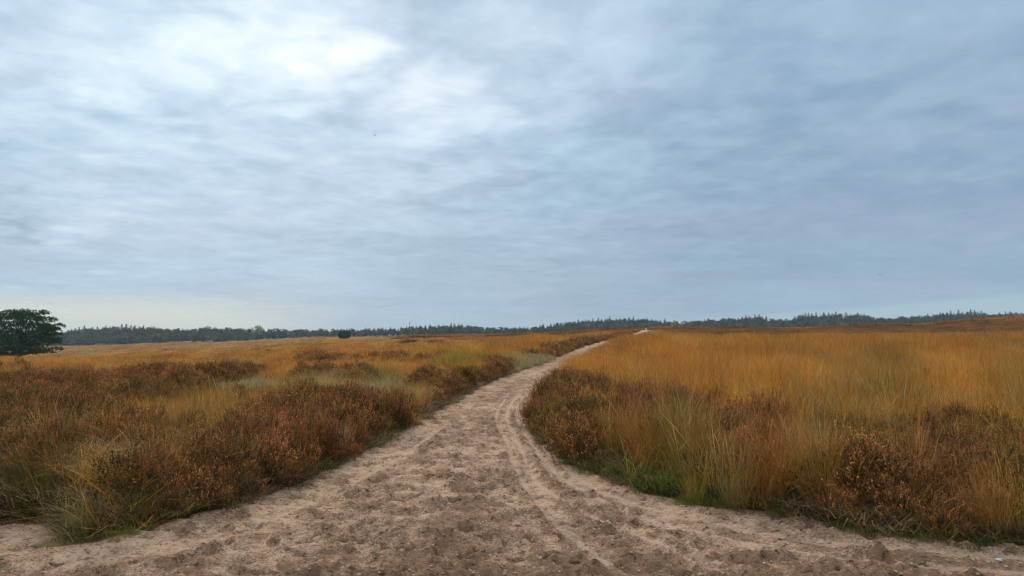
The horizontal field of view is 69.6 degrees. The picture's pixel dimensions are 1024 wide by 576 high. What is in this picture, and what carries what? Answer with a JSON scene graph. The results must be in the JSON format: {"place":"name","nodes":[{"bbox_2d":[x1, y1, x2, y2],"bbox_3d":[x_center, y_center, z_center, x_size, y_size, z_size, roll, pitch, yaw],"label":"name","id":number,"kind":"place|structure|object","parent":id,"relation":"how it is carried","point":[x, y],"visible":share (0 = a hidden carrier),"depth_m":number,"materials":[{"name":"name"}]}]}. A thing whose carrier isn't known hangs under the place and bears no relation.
{"place":"outdoors","nodes":[
{"label":"outdoors","id":0,"kind":"place"},
{"bbox_2d":[0,330,1023,575],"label":"path","id":1,"kind":"structure","parent":0,"point":[484,408],"depth_m":5.77,"materials":[{"name":"sand"}]},
{"bbox_2d":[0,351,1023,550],"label":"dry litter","id":2,"kind":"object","parent":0,"point":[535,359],"depth_m":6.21,"materials":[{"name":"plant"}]},
{"bbox_2d":[0,332,1023,550],"bbox_3d":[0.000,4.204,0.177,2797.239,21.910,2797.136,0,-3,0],"label":"ground","id":3,"kind":"structure","parent":0,"point":[190,515],"depth_m":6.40,"materials":[{"name":"plant"}]},
{"bbox_2d":[0,403,33,427],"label":"heather bush","id":4,"kind":"object","parent":3,"relation":"on","point":[8,415],"visible":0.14,"depth_m":8.70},
{"bbox_2d":[0,431,39,479],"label":"heather bush","id":5,"kind":"object","parent":3,"relation":"on","point":[12,448],"visible":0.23,"depth_m":6.94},
{"bbox_2d":[0,418,43,463],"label":"heather bush","id":6,"kind":"object","parent":3,"relation":"on","point":[22,430],"visible":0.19,"depth_m":7.38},
{"bbox_2d":[0,380,44,409],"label":"heather bush","id":7,"kind":"object","parent":3,"relation":"on","point":[17,392],"visible":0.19,"depth_m":10.29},
{"bbox_2d":[0,375,50,402],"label":"heather bush","id":8,"kind":"object","parent":3,"relation":"on","point":[35,387],"visible":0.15,"depth_m":10.89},
{"bbox_2d":[0,308,65,356],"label":"pine tree","id":9,"kind":"object","parent":3,"relation":"on","point":[42,331],"visible":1,"depth_m":117.80,"materials":[{"name":"green plant"}]},
{"bbox_2d":[0,442,66,486],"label":"grass tussock","id":10,"kind":"object","parent":3,"relation":"on","point":[15,478],"depth_m":6.62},
{"bbox_2d":[17,398,57,421],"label":"heather bush","id":11,"kind":"object","parent":3,"relation":"on","point":[41,409],"visible":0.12,"depth_m":9.37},
{"bbox_2d":[0,433,75,478],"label":"heather bush","id":12,"kind":"object","parent":3,"relation":"on","point":[37,441],"visible":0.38,"depth_m":6.78,"materials":[{"name":"plant"}]},
{"bbox_2d":[19,404,103,475],"bbox_3d":[-4.353,1.448,7.127,0.719,0.681,0.930,1,-3,-21],"label":"heather bush","id":13,"kind":"object","parent":3,"relation":"on","point":[70,435],"visible":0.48,"depth_m":7.05,"materials":[{"name":"plant"}]},
{"bbox_2d":[51,387,97,411],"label":"heather bush","id":14,"kind":"object","parent":3,"relation":"on","point":[72,396],"visible":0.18,"depth_m":10.21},
{"bbox_2d":[51,484,104,533],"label":"grass tussock","id":15,"kind":"object","parent":3,"relation":"on","point":[71,515],"depth_m":5.74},
{"bbox_2d":[70,369,109,389],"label":"heather bush","id":16,"kind":"object","parent":3,"relation":"on","point":[85,377],"visible":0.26,"depth_m":14.44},
{"bbox_2d":[41,428,139,481],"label":"grass tussock","id":17,"kind":"object","parent":3,"relation":"on","point":[100,447],"depth_m":6.78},
{"bbox_2d":[64,406,128,441],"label":"heather bush","id":18,"kind":"object","parent":3,"relation":"on","point":[95,420],"visible":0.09,"depth_m":7.89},
{"bbox_2d":[89,394,140,416],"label":"heather bush","id":19,"kind":"object","parent":3,"relation":"on","point":[108,404],"visible":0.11,"depth_m":9.74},
{"bbox_2d":[81,405,154,456],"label":"heather bush","id":20,"kind":"object","parent":3,"relation":"on","point":[117,424],"visible":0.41,"depth_m":7.32,"materials":[{"name":"plant"}]},
{"bbox_2d":[109,363,148,380],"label":"heather bush","id":21,"kind":"object","parent":3,"relation":"on","point":[126,371],"visible":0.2,"depth_m":16.40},
{"bbox_2d":[117,483,154,523],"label":"grass tussock","id":22,"kind":"object","parent":3,"relation":"on","point":[133,505],"depth_m":5.89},
{"bbox_2d":[124,374,154,392],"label":"heather bush","id":23,"kind":"object","parent":3,"relation":"on","point":[141,384],"visible":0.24,"depth_m":13.87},
{"bbox_2d":[117,412,173,453],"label":"heather bush","id":24,"kind":"object","parent":3,"relation":"on","point":[133,434],"visible":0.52,"depth_m":7.24,"materials":[{"name":"plant"}]},
{"bbox_2d":[108,437,189,497],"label":"heather bush","id":25,"kind":"object","parent":3,"relation":"on","point":[148,469],"visible":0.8,"depth_m":6.25,"materials":[{"name":"plant"}]},
{"bbox_2d":[116,409,187,446],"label":"heather bush","id":26,"kind":"object","parent":3,"relation":"on","point":[153,424],"visible":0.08,"depth_m":7.91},
{"bbox_2d":[130,397,188,427],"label":"heather bush","id":27,"kind":"object","parent":3,"relation":"on","point":[161,413],"visible":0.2,"depth_m":8.79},
{"bbox_2d":[135,480,187,521],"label":"heather bush","id":28,"kind":"object","parent":3,"relation":"on","point":[168,502],"visible":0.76,"depth_m":6.04,"materials":[{"name":"plant"}]},
{"bbox_2d":[146,448,185,477],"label":"heather bush","id":29,"kind":"object","parent":3,"relation":"on","point":[167,463],"visible":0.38,"depth_m":6.55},
{"bbox_2d":[150,385,183,405],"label":"heather bush","id":30,"kind":"object","parent":3,"relation":"on","point":[166,391],"visible":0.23,"depth_m":12.89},
{"bbox_2d":[173,404,208,435],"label":"heather bush","id":31,"kind":"object","parent":3,"relation":"on","point":[191,414],"visible":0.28,"depth_m":8.93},
{"bbox_2d":[9,335,400,354],"bbox_3d":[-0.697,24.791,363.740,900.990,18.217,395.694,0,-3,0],"label":"moor grass","id":32,"kind":"structure","parent":3,"relation":"on","point":[185,345],"depth_m":272.54,"materials":[{"name":"plant"}]},
{"bbox_2d":[177,424,234,457],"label":"heather bush","id":33,"kind":"object","parent":3,"relation":"on","point":[217,429],"visible":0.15,"depth_m":7.45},
{"bbox_2d":[181,457,240,507],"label":"heather bush","id":34,"kind":"object","parent":3,"relation":"on","point":[225,494],"visible":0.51,"depth_m":6.51,"materials":[{"name":"plant"}]},
{"bbox_2d":[194,424,267,474],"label":"heather bush","id":35,"kind":"object","parent":3,"relation":"on","point":[236,446],"visible":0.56,"depth_m":7.08,"materials":[{"name":"plant"}]},
{"bbox_2d":[199,404,270,431],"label":"heather bush","id":36,"kind":"object","parent":3,"relation":"on","point":[230,416],"visible":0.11,"depth_m":8.38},
{"bbox_2d":[212,420,263,464],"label":"heather bush","id":37,"kind":"object","parent":3,"relation":"on","point":[235,425],"visible":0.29,"depth_m":7.45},
{"bbox_2d":[209,409,275,467],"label":"heather bush","id":38,"kind":"object","parent":3,"relation":"on","point":[241,421],"visible":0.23,"depth_m":7.59,"materials":[{"name":"plant"}]},
{"bbox_2d":[236,406,297,439],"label":"heather bush","id":39,"kind":"object","parent":3,"relation":"on","point":[271,419],"visible":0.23,"depth_m":8.43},
{"bbox_2d":[245,391,294,413],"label":"heather bush","id":40,"kind":"object","parent":3,"relation":"on","point":[274,401],"visible":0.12,"depth_m":10.03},
{"bbox_2d":[248,418,297,464],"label":"heather bush","id":41,"kind":"object","parent":3,"relation":"on","point":[277,433],"visible":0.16,"depth_m":7.87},
{"bbox_2d":[254,437,314,486],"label":"heather bush","id":42,"kind":"object","parent":3,"relation":"on","point":[290,462],"visible":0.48,"depth_m":7.49,"materials":[{"name":"plant"}]},
{"bbox_2d":[268,372,317,398],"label":"heather bush","id":43,"kind":"object","parent":3,"relation":"on","point":[300,384],"visible":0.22,"depth_m":11.25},
{"bbox_2d":[268,409,327,470],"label":"heather bush","id":44,"kind":"object","parent":3,"relation":"on","point":[300,428],"visible":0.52,"depth_m":8.18,"materials":[{"name":"plant"}]},
{"bbox_2d":[279,434,318,476],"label":"heather bush","id":45,"kind":"object","parent":3,"relation":"on","point":[308,452],"visible":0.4,"depth_m":7.86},
{"bbox_2d":[279,400,332,441],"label":"heather bush","id":46,"kind":"object","parent":3,"relation":"on","point":[303,410],"visible":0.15,"depth_m":8.90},
{"bbox_2d":[295,407,354,462],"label":"heather bush","id":47,"kind":"object","parent":3,"relation":"on","point":[321,428],"visible":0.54,"depth_m":8.63,"materials":[{"name":"plant"}]},
{"bbox_2d":[305,396,347,418],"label":"heather bush","id":48,"kind":"object","parent":3,"relation":"on","point":[323,403],"visible":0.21,"depth_m":10.15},
{"bbox_2d":[315,408,365,459],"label":"heather bush","id":49,"kind":"object","parent":3,"relation":"on","point":[352,433],"visible":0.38,"depth_m":8.99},
{"bbox_2d":[318,398,367,429],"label":"heather bush","id":50,"kind":"object","parent":3,"relation":"on","point":[338,410],"visible":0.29,"depth_m":10.03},
{"bbox_2d":[318,378,372,423],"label":"heather bush","id":51,"kind":"object","parent":3,"relation":"on","point":[356,390],"visible":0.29,"depth_m":10.35,"materials":[{"name":"plant"}]},
{"bbox_2d":[330,378,375,414],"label":"heather bush","id":52,"kind":"object","parent":3,"relation":"on","point":[343,390],"visible":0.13,"depth_m":10.76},
{"bbox_2d":[344,419,374,448],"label":"heather bush","id":53,"kind":"object","parent":3,"relation":"on","point":[359,435],"visible":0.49,"depth_m":9.66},
{"bbox_2d":[363,384,399,424],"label":"heather bush","id":54,"kind":"object","parent":3,"relation":"on","point":[383,406],"visible":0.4,"depth_m":11.24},
{"bbox_2d":[381,384,424,429],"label":"heather bush","id":55,"kind":"object","parent":3,"relation":"on","point":[406,416],"visible":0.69,"depth_m":11.54,"materials":[{"name":"plant"}]},
{"bbox_2d":[0,352,1023,526],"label":"heather cover","id":56,"kind":"object","parent":3,"relation":"on","point":[455,378],"visible":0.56,"depth_m":8.53,"materials":[{"name":"plant"}]},
{"bbox_2d":[0,337,1023,425],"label":"moor grass","id":57,"kind":"structure","parent":3,"relation":"on","point":[960,370],"depth_m":17.29,"materials":[{"name":"plant"}]},
{"bbox_2d":[0,327,1023,365],"bbox_3d":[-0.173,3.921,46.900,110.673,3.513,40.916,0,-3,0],"label":"moor grass","id":58,"kind":"structure","parent":3,"relation":"on","point":[821,342],"depth_m":39.79,"materials":[{"name":"plant"}]},
{"bbox_2d":[0,311,1023,345],"bbox_3d":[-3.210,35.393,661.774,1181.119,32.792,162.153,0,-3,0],"label":"wood","id":59,"kind":"object","parent":3,"relation":"on","point":[113,333],"visible":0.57,"depth_m":646.91,"materials":[{"name":"plant"}]},
{"bbox_2d":[514,388,555,429],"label":"heather bush","id":60,"kind":"object","parent":3,"relation":"on","point":[534,404],"visible":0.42,"depth_m":11.71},
{"bbox_2d":[48,315,1023,352],"bbox_3d":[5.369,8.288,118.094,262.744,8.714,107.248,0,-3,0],"label":"heather cover","id":61,"kind":"object","parent":3,"relation":"on","point":[997,325],"visible":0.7,"depth_m":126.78,"materials":[{"name":"plant"}]},
{"bbox_2d":[523,403,565,439],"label":"heather bush","id":62,"kind":"object","parent":3,"relation":"on","point":[544,424],"visible":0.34,"depth_m":10.37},
{"bbox_2d":[528,375,566,403],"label":"heather bush","id":63,"kind":"object","parent":3,"relation":"on","point":[539,386],"visible":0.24,"depth_m":12.99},
{"bbox_2d":[538,405,576,446],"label":"heather bush","id":64,"kind":"object","parent":3,"relation":"on","point":[550,421],"visible":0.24,"depth_m":9.64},
{"bbox_2d":[148,332,1006,366],"bbox_3d":[-8.174,4.134,46.775,93.215,2.553,39.170,0,-3,0],"label":"heather cover","id":65,"kind":"object","parent":3,"relation":"on","point":[556,348],"visible":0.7,"depth_m":35.12,"materials":[{"name":"plant"}]},
{"bbox_2d":[557,404,624,457],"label":"heather bush","id":66,"kind":"object","parent":3,"relation":"on","point":[584,420],"visible":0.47,"depth_m":8.69,"materials":[{"name":"plant"}]},
{"bbox_2d":[579,366,616,395],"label":"heather bush","id":67,"kind":"object","parent":3,"relation":"on","point":[607,374],"visible":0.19,"depth_m":13.64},
{"bbox_2d":[581,369,616,397],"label":"heather bush","id":68,"kind":"object","parent":3,"relation":"on","point":[601,384],"visible":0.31,"depth_m":13.02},
{"bbox_2d":[581,393,644,459],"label":"grass tussock","id":69,"kind":"object","parent":3,"relation":"on","point":[611,443],"depth_m":8.38,"materials":[{"name":"plant"}]},
{"bbox_2d":[602,390,644,423],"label":"heather bush","id":70,"kind":"object","parent":3,"relation":"on","point":[613,403],"visible":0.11,"depth_m":9.86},
{"bbox_2d":[613,377,650,403],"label":"heather bush","id":71,"kind":"object","parent":3,"relation":"on","point":[635,395],"visible":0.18,"depth_m":11.46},
{"bbox_2d":[607,397,671,469],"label":"grass tussock","id":72,"kind":"object","parent":3,"relation":"on","point":[642,443],"depth_m":7.78,"materials":[{"name":"plant"}]},
{"bbox_2d":[635,389,712,458],"bbox_3d":[1.801,1.473,7.966,1.125,0.842,0.839,-1,-4,25],"label":"grass tussock","id":73,"kind":"object","parent":3,"relation":"on","point":[670,420],"depth_m":8.00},
{"bbox_2d":[652,379,696,410],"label":"heather bush","id":74,"kind":"object","parent":3,"relation":"on","point":[673,392],"visible":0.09,"depth_m":10.95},
{"bbox_2d":[666,436,726,504],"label":"grass tussock","id":75,"kind":"object","parent":3,"relation":"on","point":[698,496],"depth_m":6.70,"materials":[{"name":"plant"}]},
{"bbox_2d":[670,441,727,482],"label":"heather bush","id":76,"kind":"object","parent":3,"relation":"on","point":[686,459],"visible":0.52,"depth_m":7.22,"materials":[{"name":"plant"}]},
{"bbox_2d":[681,417,727,458],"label":"heather bush","id":77,"kind":"object","parent":3,"relation":"on","point":[699,423],"visible":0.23,"depth_m":8.12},
{"bbox_2d":[696,382,728,408],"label":"heather bush","id":78,"kind":"object","parent":3,"relation":"on","point":[714,394],"visible":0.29,"depth_m":11.67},
{"bbox_2d":[705,405,757,440],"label":"heather bush","id":79,"kind":"object","parent":3,"relation":"on","point":[726,411],"visible":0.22,"depth_m":8.58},
{"bbox_2d":[701,434,772,481],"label":"heather bush","id":80,"kind":"object","parent":3,"relation":"on","point":[732,455],"visible":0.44,"depth_m":7.05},
{"bbox_2d":[693,419,788,511],"bbox_3d":[2.017,1.549,6.577,0.898,0.826,1.244,1,-3,-10],"label":"grass tussock","id":81,"kind":"object","parent":3,"relation":"on","point":[735,501],"depth_m":6.45,"materials":[{"name":"plant"}]},
{"bbox_2d":[723,413,790,453],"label":"heather bush","id":82,"kind":"object","parent":3,"relation":"on","point":[764,422],"visible":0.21,"depth_m":7.80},
{"bbox_2d":[734,396,792,436],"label":"heather bush","id":83,"kind":"object","parent":3,"relation":"on","point":[751,414],"visible":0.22,"depth_m":9.18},
{"bbox_2d":[733,383,799,432],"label":"heather bush","id":84,"kind":"object","parent":3,"relation":"on","point":[780,406],"visible":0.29,"depth_m":9.47,"materials":[{"name":"plant"}]},
{"bbox_2d":[715,405,822,508],"bbox_3d":[2.270,1.476,6.484,1.007,0.880,1.002,0,-3,-6],"label":"grass tussock","id":85,"kind":"object","parent":3,"relation":"on","point":[772,481],"depth_m":6.45,"materials":[{"name":"plant"}]},
{"bbox_2d":[770,409,849,493],"bbox_3d":[2.633,1.421,6.449,1.166,0.774,0.842,-3,-4,41],"label":"grass tussock","id":86,"kind":"object","parent":3,"relation":"on","point":[806,442],"depth_m":6.52,"materials":[{"name":"plant"}]},
{"bbox_2d":[792,442,847,487],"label":"heather bush","id":87,"kind":"object","parent":3,"relation":"on","point":[822,464],"visible":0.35,"depth_m":6.51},
{"bbox_2d":[805,482,839,510],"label":"heather bush","id":88,"kind":"object","parent":3,"relation":"on","point":[817,494],"visible":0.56,"depth_m":6.16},
{"bbox_2d":[766,402,889,495],"bbox_3d":[2.640,1.382,6.466,1.195,0.895,0.891,-1,-3,22],"label":"grass tussock","id":89,"kind":"object","parent":3,"relation":"on","point":[825,467],"depth_m":6.34,"materials":[{"name":"plant"}]},
{"bbox_2d":[813,405,868,433],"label":"heather bush","id":90,"kind":"object","parent":3,"relation":"on","point":[844,421],"visible":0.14,"depth_m":8.83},
{"bbox_2d":[826,434,903,500],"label":"heather bush","id":91,"kind":"object","parent":3,"relation":"on","point":[854,472],"visible":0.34,"depth_m":6.32,"materials":[{"name":"plant"}]},
{"bbox_2d":[848,409,886,439],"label":"heather bush","id":92,"kind":"object","parent":3,"relation":"on","point":[866,417],"visible":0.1,"depth_m":8.71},
{"bbox_2d":[842,466,903,513],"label":"heather bush","id":93,"kind":"object","parent":3,"relation":"on","point":[866,488],"visible":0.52,"depth_m":6.08,"materials":[{"name":"plant"}]},
{"bbox_2d":[867,406,926,444],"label":"heather bush","id":94,"kind":"object","parent":3,"relation":"on","point":[906,430],"visible":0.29,"depth_m":8.25,"materials":[{"name":"plant"}]},
{"bbox_2d":[848,399,951,474],"bbox_3d":[3.467,1.418,6.550,1.028,0.886,1.120,-3,-4,40],"label":"grass tussock","id":95,"kind":"object","parent":3,"relation":"on","point":[918,433],"depth_m":6.47,"materials":[{"name":"plant"}]},
{"bbox_2d":[868,449,963,517],"bbox_3d":[3.285,1.586,5.995,0.676,0.516,0.874,-2,-4,36],"label":"heather bush","id":96,"kind":"object","parent":3,"relation":"on","point":[922,471],"visible":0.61,"depth_m":5.94,"materials":[{"name":"plant"}]},
{"bbox_2d":[887,425,953,458],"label":"heather bush","id":97,"kind":"object","parent":3,"relation":"on","point":[922,433],"visible":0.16,"depth_m":7.41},
{"bbox_2d":[898,407,953,443],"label":"heather bush","id":98,"kind":"object","parent":3,"relation":"on","point":[931,421],"visible":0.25,"depth_m":8.23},
{"bbox_2d":[892,443,961,501],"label":"heather bush","id":99,"kind":"object","parent":3,"relation":"on","point":[937,461],"visible":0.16,"depth_m":6.27,"materials":[{"name":"plant"}]},
{"bbox_2d":[907,491,981,539],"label":"heather bush","id":100,"kind":"object","parent":3,"relation":"on","point":[936,511],"visible":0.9,"depth_m":5.61,"materials":[{"name":"plant"}]},
{"bbox_2d":[921,440,983,488],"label":"heather bush","id":101,"kind":"object","parent":3,"relation":"on","point":[944,452],"visible":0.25,"depth_m":6.57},
{"bbox_2d":[908,418,999,465],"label":"heather bush","id":102,"kind":"object","parent":3,"relation":"on","point":[954,435],"visible":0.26,"depth_m":6.99,"materials":[{"name":"plant"}]},
{"bbox_2d":[936,476,973,509],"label":"heather bush","id":103,"kind":"object","parent":3,"relation":"on","point":[950,488],"visible":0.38,"depth_m":5.99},
{"bbox_2d":[936,399,980,426],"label":"heather bush","id":104,"kind":"object","parent":3,"relation":"on","point":[957,413],"visible":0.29,"depth_m":9.52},
{"bbox_2d":[928,449,993,498],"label":"heather bush","id":105,"kind":"object","parent":3,"relation":"on","point":[961,473],"visible":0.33,"depth_m":6.30,"materials":[{"name":"plant"}]},
{"bbox_2d":[944,416,1000,450],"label":"heather bush","id":106,"kind":"object","parent":3,"relation":"on","point":[970,428],"visible":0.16,"depth_m":7.75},
{"bbox_2d":[951,488,1000,528],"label":"heather bush","id":107,"kind":"object","parent":3,"relation":"on","point":[971,503],"visible":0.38,"depth_m":5.73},
{"bbox_2d":[933,463,1023,535],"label":"grass tussock","id":108,"kind":"object","parent":3,"relation":"on","point":[984,516],"depth_m":5.57,"materials":[{"name":"plant"}]},
{"bbox_2d":[951,423,1012,460],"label":"heather bush","id":109,"kind":"object","parent":3,"relation":"on","point":[987,432],"visible":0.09,"depth_m":7.23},
{"bbox_2d":[959,438,1008,473],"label":"heather bush","id":110,"kind":"object","parent":3,"relation":"on","point":[979,450],"visible":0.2,"depth_m":6.63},
{"bbox_2d":[946,452,1023,539],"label":"grass tussock","id":111,"kind":"object","parent":3,"relation":"on","point":[1000,518],"depth_m":5.53,"materials":[{"name":"plant"}]},
{"bbox_2d":[959,412,1023,447],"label":"heather bush","id":112,"kind":"object","parent":3,"relation":"on","point":[1004,431],"visible":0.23,"depth_m":7.62,"materials":[{"name":"plant"}]},
{"bbox_2d":[967,403,1015,429],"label":"heather bush","id":113,"kind":"object","parent":3,"relation":"on","point":[988,416],"visible":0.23,"depth_m":8.99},
{"bbox_2d":[970,454,1016,498],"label":"heather bush","id":114,"kind":"object","parent":3,"relation":"on","point":[989,467],"visible":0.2,"depth_m":6.29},
{"bbox_2d":[967,436,1023,496],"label":"heather bush","id":115,"kind":"object","parent":3,"relation":"on","point":[1003,450],"visible":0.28,"depth_m":6.41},
{"bbox_2d":[971,446,1023,535],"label":"grass tussock","id":116,"kind":"object","parent":3,"relation":"on","point":[1019,512],"depth_m":5.55,"materials":[{"name":"plant"}]},
{"bbox_2d":[0,0,1023,334],"label":"sky","id":117,"kind":"structure","parent":0,"point":[172,164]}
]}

